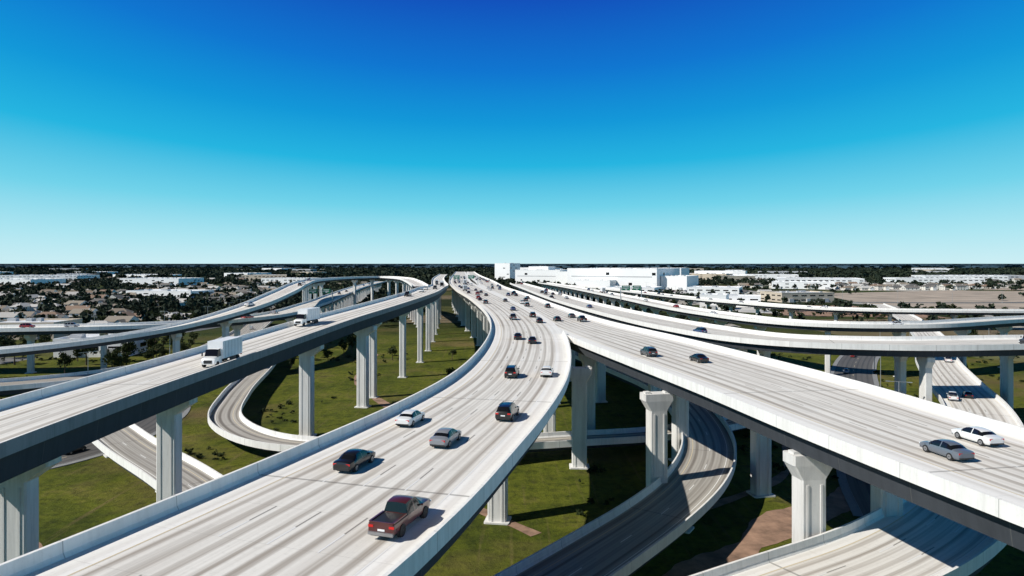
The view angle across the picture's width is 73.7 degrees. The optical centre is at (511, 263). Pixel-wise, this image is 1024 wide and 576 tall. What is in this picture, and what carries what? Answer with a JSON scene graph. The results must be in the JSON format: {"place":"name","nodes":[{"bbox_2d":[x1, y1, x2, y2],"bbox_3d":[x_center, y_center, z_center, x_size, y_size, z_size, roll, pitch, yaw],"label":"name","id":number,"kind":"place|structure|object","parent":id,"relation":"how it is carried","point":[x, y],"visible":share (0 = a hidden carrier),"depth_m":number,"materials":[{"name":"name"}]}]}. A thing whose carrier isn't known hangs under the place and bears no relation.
{"place":"outdoors","nodes":[
{"label":"outdoors","id":0,"kind":"place"},
{"bbox_2d":[9,303,40,312],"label":"house","id":1,"kind":"structure","parent":0,"point":[30,307],"depth_m":545.65,"materials":[{"name":"paint"}]},
{"bbox_2d":[23,311,37,317],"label":"house","id":2,"kind":"structure","parent":0,"point":[29,313],"depth_m":473.33,"materials":[{"name":"paint"}]},
{"bbox_2d":[36,311,64,314],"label":"house","id":3,"kind":"structure","parent":0,"point":[49,313],"depth_m":473.97,"materials":[{"name":"paint"}]},
{"bbox_2d":[63,305,89,313],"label":"house","id":4,"kind":"structure","parent":0,"point":[69,308],"depth_m":538.59,"materials":[{"name":"paint"}]},
{"bbox_2d":[69,308,97,316],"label":"house","id":5,"kind":"structure","parent":0,"point":[72,312],"depth_m":470.89,"materials":[{"name":"paint"}]},
{"bbox_2d":[49,406,190,469],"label":"street","id":6,"kind":"structure","parent":0,"point":[92,450],"depth_m":144.80,"materials":[{"name":"concrete"}]},
{"bbox_2d":[104,315,138,322],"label":"house","id":7,"kind":"structure","parent":0,"point":[119,319],"depth_m":404.77,"materials":[{"name":"paint"}]},
{"bbox_2d":[109,308,133,312],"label":"house","id":8,"kind":"structure","parent":0,"point":[116,310],"depth_m":478.29,"materials":[{"name":"paint"}]},
{"bbox_2d":[119,311,144,320],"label":"house","id":9,"kind":"structure","parent":0,"point":[128,313],"depth_m":447.04,"materials":[{"name":"paint"}]},
{"bbox_2d":[160,312,191,320],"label":"house","id":10,"kind":"structure","parent":0,"point":[170,314],"depth_m":467.46,"materials":[{"name":"paint"}]},
{"bbox_2d":[354,354,540,535],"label":"dirt path","id":11,"kind":"structure","parent":0,"point":[484,511],"depth_m":105.20,"materials":[{"name":"soil"}]},
{"bbox_2d":[495,263,519,278],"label":"office building","id":12,"kind":"structure","parent":0,"point":[505,270],"depth_m":1483.88,"materials":[{"name":"white concrete"}]},
{"bbox_2d":[0,269,1023,575],"bbox_3d":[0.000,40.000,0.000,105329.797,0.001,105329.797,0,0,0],"label":"ground","id":13,"kind":"structure","parent":0,"point":[548,493],"depth_m":140.54,"materials":[{"name":"green plant"}]},
{"bbox_2d":[0,312,26,319],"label":"house","id":14,"kind":"structure","parent":13,"relation":"on","point":[4,315],"depth_m":436.04,"materials":[{"name":"paint"}]},
{"bbox_2d":[0,357,39,363],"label":"parking lot","id":15,"kind":"structure","parent":13,"relation":"on","point":[9,359],"depth_m":283.31,"materials":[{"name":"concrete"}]},
{"bbox_2d":[0,335,11,357],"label":"tree","id":16,"kind":"object","parent":15,"relation":"on","point":[4,341],"visible":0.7,"depth_m":285.21,"materials":[{"name":"green plant"}]},
{"bbox_2d":[0,278,65,283],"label":"warehouse","id":17,"kind":"structure","parent":13,"relation":"on","point":[25,280],"depth_m":1150.32,"materials":[{"name":"white concrete"}]},
{"bbox_2d":[0,318,82,339],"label":"retail store","id":18,"kind":"structure","parent":13,"relation":"on","point":[12,321],"depth_m":373.42,"materials":[{"name":"white concrete"}]},
{"bbox_2d":[38,335,51,342],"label":"tree","id":19,"kind":"object","parent":13,"relation":"on","point":[47,338],"visible":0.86,"depth_m":308.35,"materials":[{"name":"green plant"}]},
{"bbox_2d":[0,274,99,280],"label":"warehouse","id":20,"kind":"structure","parent":13,"relation":"on","point":[59,276],"depth_m":1460.00,"materials":[{"name":"white concrete"}]},
{"bbox_2d":[56,351,72,372],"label":"tree","id":21,"kind":"object","parent":13,"relation":"on","point":[65,357],"visible":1,"depth_m":239.40,"materials":[{"name":"green plant"}]},
{"bbox_2d":[64,300,88,306],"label":"house","id":22,"kind":"structure","parent":13,"relation":"on","point":[73,303],"depth_m":570.13,"materials":[{"name":"paint"}]},
{"bbox_2d":[73,348,97,364],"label":"tree","id":23,"kind":"object","parent":13,"relation":"on","point":[83,350],"visible":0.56,"depth_m":266.60,"materials":[{"name":"green plant"}]},
{"bbox_2d":[88,298,105,303],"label":"house","id":24,"kind":"structure","parent":13,"relation":"on","point":[99,300],"depth_m":610.72,"materials":[{"name":"paint"}]},
{"bbox_2d":[53,334,147,357],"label":"retail store","id":25,"kind":"structure","parent":13,"relation":"on","point":[140,344],"depth_m":291.16,"materials":[{"name":"white concrete"}]},
{"bbox_2d":[101,348,121,367],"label":"tree","id":26,"kind":"object","parent":13,"relation":"on","point":[111,358],"visible":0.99,"depth_m":238.99,"materials":[{"name":"green plant"}]},
{"bbox_2d":[114,356,132,365],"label":"tree","id":27,"kind":"object","parent":13,"relation":"on","point":[126,361],"visible":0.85,"depth_m":241.48,"materials":[{"name":"green plant"}]},
{"bbox_2d":[120,341,135,355],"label":"tree","id":28,"kind":"object","parent":13,"relation":"on","point":[123,347],"visible":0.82,"depth_m":275.69,"materials":[{"name":"green plant"}]},
{"bbox_2d":[121,343,137,354],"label":"tree","id":29,"kind":"object","parent":13,"relation":"on","point":[132,349],"visible":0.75,"depth_m":277.20,"materials":[{"name":"green plant"}]},
{"bbox_2d":[0,321,272,394],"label":"frontage bridge","id":30,"kind":"structure","parent":13,"relation":"on","point":[18,385],"depth_m":199.69,"materials":[{"name":"concrete"}]},
{"bbox_2d":[138,348,154,360],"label":"tree","id":31,"kind":"object","parent":13,"relation":"on","point":[149,353],"visible":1,"depth_m":271.95,"materials":[{"name":"green plant"}]},
{"bbox_2d":[113,274,181,277],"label":"warehouse","id":32,"kind":"structure","parent":13,"relation":"on","point":[141,275],"depth_m":1738.20,"materials":[{"name":"white concrete"}]},
{"bbox_2d":[143,337,159,346],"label":"tree","id":33,"kind":"object","parent":13,"relation":"on","point":[150,342],"visible":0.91,"depth_m":302.28,"materials":[{"name":"green plant"}]},
{"bbox_2d":[92,424,222,491],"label":"curved ramp","id":34,"kind":"structure","parent":13,"relation":"on","point":[131,449],"depth_m":123.46,"materials":[{"name":"concrete"}]},
{"bbox_2d":[119,277,203,285],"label":"warehouse","id":35,"kind":"structure","parent":13,"relation":"on","point":[151,280],"depth_m":1219.39,"materials":[{"name":"white concrete"}]},
{"bbox_2d":[126,289,213,297],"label":"warehouse","id":36,"kind":"structure","parent":13,"relation":"on","point":[148,292],"depth_m":743.66,"materials":[{"name":"white concrete"}]},
{"bbox_2d":[180,342,191,350],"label":"tree","id":37,"kind":"object","parent":13,"relation":"on","point":[183,346],"visible":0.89,"depth_m":290.58,"materials":[{"name":"green plant"}]},
{"bbox_2d":[0,281,385,373],"bbox_3d":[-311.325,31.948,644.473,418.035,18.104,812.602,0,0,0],"label":"highway overpass","id":38,"kind":"object","parent":13,"relation":"on","point":[343,299],"visible":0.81,"depth_m":269.67,"materials":[{"name":"concrete"}]},
{"bbox_2d":[19,323,35,327],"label":"suv car","id":39,"kind":"object","parent":38,"relation":"on","point":[24,325],"visible":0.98,"depth_m":251.46,"materials":[{"name":"paint"}]},
{"bbox_2d":[64,322,79,326],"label":"suv car","id":40,"kind":"object","parent":38,"relation":"on","point":[69,324],"visible":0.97,"depth_m":254.68,"materials":[{"name":"paint"}]},
{"bbox_2d":[307,289,332,303],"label":"overhead sign gantry","id":41,"kind":"object","parent":38,"relation":"on","point":[314,291],"visible":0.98,"depth_m":418.69,"materials":[{"name":"metal"}]},
{"bbox_2d":[0,276,427,357],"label":"flyover ramp","id":42,"kind":"structure","parent":13,"relation":"on","point":[224,318],"depth_m":239.65,"materials":[{"name":"concrete"}]},
{"bbox_2d":[0,274,447,563],"bbox_3d":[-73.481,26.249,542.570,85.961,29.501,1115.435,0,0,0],"label":"highway overpass","id":43,"kind":"object","parent":13,"relation":"on","point":[43,430],"visible":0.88,"depth_m":99.65,"materials":[{"name":"concrete"}]},
{"bbox_2d":[201,336,241,366],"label":"box truck","id":44,"kind":"object","parent":43,"relation":"on","point":[218,351],"visible":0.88,"depth_m":109.78,"materials":[{"name":"paint"}]},
{"bbox_2d":[294,307,319,325],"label":"box truck","id":45,"kind":"object","parent":43,"relation":"on","point":[304,316],"visible":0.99,"depth_m":165.75,"materials":[{"name":"paint"}]},
{"bbox_2d":[224,272,270,276],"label":"warehouse","id":46,"kind":"structure","parent":13,"relation":"on","point":[244,273],"depth_m":1679.58,"materials":[{"name":"white concrete"}]},
{"bbox_2d":[242,274,299,280],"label":"warehouse","id":47,"kind":"structure","parent":13,"relation":"on","point":[254,276],"depth_m":1565.00,"materials":[{"name":"white concrete"}]},
{"bbox_2d":[261,277,313,284],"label":"warehouse","id":48,"kind":"structure","parent":13,"relation":"on","point":[282,280],"depth_m":1272.02,"materials":[{"name":"white concrete"}]},
{"bbox_2d":[0,272,591,575],"bbox_3d":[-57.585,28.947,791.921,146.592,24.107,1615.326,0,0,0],"label":"highway overpass","id":49,"kind":"object","parent":13,"relation":"on","point":[304,509],"visible":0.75,"depth_m":54.54,"materials":[{"name":"concrete"}]},
{"bbox_2d":[333,449,375,471],"bbox_3d":[-13.901,17.258,60.495,2.020,1.540,4.850,0,0,16],"label":"sedan car","id":50,"kind":"object","parent":49,"relation":"on","point":[353,460],"visible":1,"depth_m":59.18,"materials":[{"name":"paint"}]},
{"bbox_2d":[368,495,430,537],"bbox_3d":[-7.617,17.053,46.848,2.280,1.950,5.870,0,0,18],"label":"pickup truck","id":51,"kind":"object","parent":49,"relation":"on","point":[398,514],"visible":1,"depth_m":45.84,"materials":[{"name":"paint"}]},
{"bbox_2d":[395,409,424,426],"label":"sedan car","id":52,"kind":"object","parent":49,"relation":"on","point":[410,417],"visible":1,"depth_m":75.38,"materials":[{"name":"paint"}]},
{"bbox_2d":[429,428,461,447],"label":"sedan car","id":53,"kind":"object","parent":49,"relation":"on","point":[444,437],"visible":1,"depth_m":66.85,"materials":[{"name":"paint"}]},
{"bbox_2d":[449,275,477,285],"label":"overhead sign gantry","id":54,"kind":"object","parent":49,"relation":"on","point":[459,277],"visible":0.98,"depth_m":560.11,"materials":[{"name":"metal"}]},
{"bbox_2d":[495,401,519,420],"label":"suv car","id":55,"kind":"object","parent":49,"relation":"on","point":[507,410],"visible":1,"depth_m":77.54,"materials":[{"name":"paint"}]},
{"bbox_2d":[504,364,519,377],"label":"suv car","id":56,"kind":"object","parent":49,"relation":"on","point":[511,370],"visible":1,"depth_m":106.39,"materials":[{"name":"paint"}]},
{"bbox_2d":[540,366,553,376],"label":"sedan car","id":57,"kind":"object","parent":49,"relation":"on","point":[546,370],"visible":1,"depth_m":107.70,"materials":[{"name":"paint"}]},
{"bbox_2d":[322,349,332,357],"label":"tree","id":58,"kind":"object","parent":13,"relation":"on","point":[326,353],"visible":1,"depth_m":273.09,"materials":[{"name":"green plant"}]},
{"bbox_2d":[338,339,349,357],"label":"tree","id":59,"kind":"object","parent":13,"relation":"on","point":[342,343],"visible":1,"depth_m":288.75,"materials":[{"name":"green plant"}]},
{"bbox_2d":[346,334,356,352],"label":"tree","id":60,"kind":"object","parent":13,"relation":"on","point":[350,340],"visible":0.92,"depth_m":305.19,"materials":[{"name":"green plant"}]},
{"bbox_2d":[387,346,397,359],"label":"tree","id":61,"kind":"object","parent":13,"relation":"on","point":[393,350],"visible":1,"depth_m":281.54,"materials":[{"name":"green plant"}]},
{"bbox_2d":[208,364,747,452],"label":"curved ramp","id":62,"kind":"structure","parent":13,"relation":"on","point":[227,419],"depth_m":148.32,"materials":[{"name":"concrete"}]},
{"bbox_2d":[0,276,1023,324],"bbox_3d":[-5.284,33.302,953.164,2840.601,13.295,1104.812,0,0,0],"label":"distant tree mass","id":63,"kind":"object","parent":13,"relation":"on","point":[199,304],"visible":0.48,"depth_m":692.79,"materials":[{"name":"green plant"}]},
{"bbox_2d":[0,353,1023,514],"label":"scrub bushes","id":64,"kind":"object","parent":13,"relation":"on","point":[578,511],"visible":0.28,"depth_m":156.22,"materials":[{"name":"green plant"}]},
{"bbox_2d":[0,267,1023,280],"bbox_3d":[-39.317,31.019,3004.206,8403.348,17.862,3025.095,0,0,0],"label":"distant tree mass","id":65,"kind":"object","parent":13,"relation":"on","point":[489,272],"visible":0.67,"depth_m":2315.10,"materials":[{"name":"green plant"}]},
{"bbox_2d":[0,264,1023,268],"bbox_3d":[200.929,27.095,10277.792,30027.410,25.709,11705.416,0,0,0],"label":"distant tree mass","id":66,"kind":"object","parent":13,"relation":"on","point":[845,266],"visible":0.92,"depth_m":5211.66,"materials":[{"name":"green plant"}]},
{"bbox_2d":[515,266,566,282],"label":"building","id":67,"kind":"structure","parent":13,"relation":"on","point":[540,273],"depth_m":1235.21,"materials":[{"name":"white concrete"}]},
{"bbox_2d":[493,351,736,575],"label":"curved ramp","id":68,"kind":"structure","parent":13,"relation":"on","point":[640,529],"depth_m":94.33,"materials":[{"name":"concrete"}]},
{"bbox_2d":[556,267,698,289],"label":"warehouse building","id":69,"kind":"structure","parent":13,"relation":"on","point":[668,278],"depth_m":1050.04,"materials":[{"name":"white concrete"}]},
{"bbox_2d":[605,286,661,295],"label":"warehouse","id":70,"kind":"structure","parent":13,"relation":"on","point":[648,288],"depth_m":824.83,"materials":[{"name":"white concrete"}]},
{"bbox_2d":[663,267,688,274],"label":"warehouse","id":71,"kind":"structure","parent":13,"relation":"on","point":[684,271],"depth_m":1280.61,"materials":[{"name":"white concrete"}]},
{"bbox_2d":[689,273,731,279],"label":"warehouse","id":72,"kind":"structure","parent":13,"relation":"on","point":[706,276],"depth_m":1644.90,"materials":[{"name":"white concrete"}]},
{"bbox_2d":[699,293,728,309],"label":"warehouse","id":73,"kind":"structure","parent":13,"relation":"on","point":[716,296],"depth_m":589.09,"materials":[{"name":"white concrete"}]},
{"bbox_2d":[687,286,742,295],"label":"warehouse","id":74,"kind":"structure","parent":13,"relation":"on","point":[707,289],"depth_m":821.16,"materials":[{"name":"white concrete"}]},
{"bbox_2d":[694,270,746,274],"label":"warehouse","id":75,"kind":"structure","parent":13,"relation":"on","point":[721,272],"depth_m":1672.37,"materials":[{"name":"white concrete"}]},
{"bbox_2d":[712,275,754,280],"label":"warehouse","id":76,"kind":"structure","parent":13,"relation":"on","point":[733,276],"depth_m":1534.47,"materials":[{"name":"white concrete"}]},
{"bbox_2d":[695,302,780,312],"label":"parking lot","id":77,"kind":"structure","parent":13,"relation":"on","point":[747,309],"depth_m":576.79,"materials":[{"name":"grey asphalt"}]},
{"bbox_2d":[729,294,760,306],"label":"warehouse","id":78,"kind":"structure","parent":77,"relation":"on","point":[754,298],"depth_m":625.43,"materials":[{"name":"white concrete"}]},
{"bbox_2d":[466,272,1023,550],"bbox_3d":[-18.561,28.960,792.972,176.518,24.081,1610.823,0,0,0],"label":"highway overpass","id":79,"kind":"object","parent":13,"relation":"on","point":[821,424],"visible":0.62,"depth_m":81.99,"materials":[{"name":"concrete"}]},
{"bbox_2d":[640,346,657,356],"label":"suv car","id":80,"kind":"object","parent":79,"relation":"on","point":[647,351],"visible":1,"depth_m":131.10,"materials":[{"name":"paint"}]},
{"bbox_2d":[689,353,708,362],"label":"sedan car","id":81,"kind":"object","parent":79,"relation":"on","point":[698,357],"visible":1,"depth_m":123.53,"materials":[{"name":"paint"}]},
{"bbox_2d":[919,439,974,460],"bbox_3d":[40.601,17.278,63.895,2.020,1.540,4.850,0,0,-10],"label":"sedan car","id":82,"kind":"object","parent":79,"relation":"on","point":[951,450],"visible":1,"depth_m":62.78,"materials":[{"name":"paint"}]},
{"bbox_2d":[951,426,1003,445],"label":"sedan car","id":83,"kind":"object","parent":79,"relation":"on","point":[981,436],"visible":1,"depth_m":67.82,"materials":[{"name":"paint"}]},
{"bbox_2d":[733,274,798,280],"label":"warehouse","id":84,"kind":"structure","parent":13,"relation":"on","point":[766,276],"depth_m":1533.28,"materials":[{"name":"white concrete"}]},
{"bbox_2d":[510,283,1023,408],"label":"highway overpass","id":85,"kind":"object","parent":13,"relation":"on","point":[926,350],"visible":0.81,"depth_m":175.19,"materials":[{"name":"concrete"}]},
{"bbox_2d":[620,286,641,300],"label":"overhead sign gantry","id":86,"kind":"object","parent":85,"relation":"on","point":[634,287],"visible":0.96,"depth_m":419.48,"materials":[{"name":"metal"}]},
{"bbox_2d":[693,327,706,332],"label":"suv car","id":87,"kind":"object","parent":85,"relation":"on","point":[701,329],"visible":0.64,"depth_m":192.71,"materials":[{"name":"paint"}]},
{"bbox_2d":[538,282,1023,376],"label":"highway overpass","id":88,"kind":"object","parent":13,"relation":"on","point":[1002,325],"visible":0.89,"depth_m":256.63,"materials":[{"name":"concrete"}]},
{"bbox_2d":[760,290,833,302],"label":"warehouse","id":89,"kind":"structure","parent":13,"relation":"on","point":[796,296],"depth_m":702.55,"materials":[{"name":"white concrete"}]},
{"bbox_2d":[572,285,1023,320],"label":"highway overpass","id":90,"kind":"object","parent":13,"relation":"on","point":[791,309],"visible":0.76,"depth_m":431.69,"materials":[{"name":"concrete"}]},
{"bbox_2d":[772,281,834,288],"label":"warehouse","id":91,"kind":"structure","parent":13,"relation":"on","point":[799,284],"depth_m":1060.39,"materials":[{"name":"white concrete"}]},
{"bbox_2d":[775,277,864,283],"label":"warehouse","id":92,"kind":"structure","parent":13,"relation":"on","point":[857,280],"depth_m":1216.29,"materials":[{"name":"white concrete"}]},
{"bbox_2d":[690,303,1023,575],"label":"highway ramp","id":93,"kind":"structure","parent":13,"relation":"on","point":[915,540],"depth_m":72.50,"materials":[{"name":"concrete"}]},
{"bbox_2d":[946,391,958,400],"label":"car","id":94,"kind":"object","parent":93,"relation":"on","point":[951,395],"visible":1,"depth_m":160.27,"materials":[{"name":"paint"}]},
{"bbox_2d":[962,391,973,398],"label":"sedan car","id":95,"kind":"object","parent":93,"relation":"on","point":[967,394],"visible":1,"depth_m":163.58,"materials":[{"name":"paint"}]},
{"bbox_2d":[911,275,1007,281],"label":"warehouse","id":96,"kind":"structure","parent":13,"relation":"on","point":[1004,278],"depth_m":1466.27,"materials":[{"name":"white concrete"}]},
{"bbox_2d":[997,275,1023,280],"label":"warehouse","id":97,"kind":"structure","parent":13,"relation":"on","point":[1015,276],"depth_m":1543.23,"materials":[{"name":"white concrete"}]},
{"bbox_2d":[0,0,1023,263],"label":"sky","id":98,"kind":"structure","parent":0,"point":[132,131],"materials":[{"name":"blue"}]},
{"bbox_2d":[709,445,789,509],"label":"dirt path","id":99,"kind":"structure","parent":0,"point":[781,476],"depth_m":118.94,"materials":[{"name":"soil"}]},
{"bbox_2d":[662,486,849,575],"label":"dirt path","id":100,"kind":"structure","parent":0,"point":[768,528],"depth_m":99.27,"materials":[{"name":"soil"}]},
{"bbox_2d":[668,293,1023,302],"bbox_3d":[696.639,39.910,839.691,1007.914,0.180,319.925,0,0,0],"label":"street","id":101,"kind":"structure","parent":0,"point":[941,302],"depth_m":693.97,"materials":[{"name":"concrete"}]},
{"bbox_2d":[831,355,879,516],"bbox_3d":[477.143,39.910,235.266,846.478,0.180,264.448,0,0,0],"label":"street","id":102,"kind":"structure","parent":0,"point":[856,492],"depth_m":224.10,"materials":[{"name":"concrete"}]},
{"bbox_2d":[782,305,946,317],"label":"bare field","id":103,"kind":"structure","parent":0,"point":[806,313],"depth_m":531.90,"materials":[{"name":"soil"}]},
{"bbox_2d":[874,284,889,289],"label":"house","id":104,"kind":"structure","parent":0,"point":[881,287],"depth_m":1016.24,"materials":[{"name":"paint"}]},
{"bbox_2d":[900,286,919,289],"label":"house","id":105,"kind":"structure","parent":0,"point":[909,288],"depth_m":1015.48,"materials":[{"name":"paint"}]},
{"bbox_2d":[920,285,936,289],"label":"house","id":106,"kind":"structure","parent":0,"point":[928,287],"depth_m":1010.78,"materials":[{"name":"paint"}]},
{"bbox_2d":[834,290,1023,308],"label":"bare field","id":107,"kind":"structure","parent":0,"point":[952,296],"depth_m":795.53,"materials":[{"name":"soil"}]},
{"bbox_2d":[883,277,984,284],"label":"warehouse","id":108,"kind":"structure","parent":0,"point":[934,280],"depth_m":1268.24,"materials":[{"name":"white concrete"}]},
{"bbox_2d":[939,284,955,289],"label":"house","id":109,"kind":"structure","parent":0,"point":[942,286],"depth_m":1013.01,"materials":[{"name":"paint"}]},
{"bbox_2d":[954,284,965,289],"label":"house","id":110,"kind":"structure","parent":0,"point":[960,286],"depth_m":1014.92,"materials":[{"name":"paint"}]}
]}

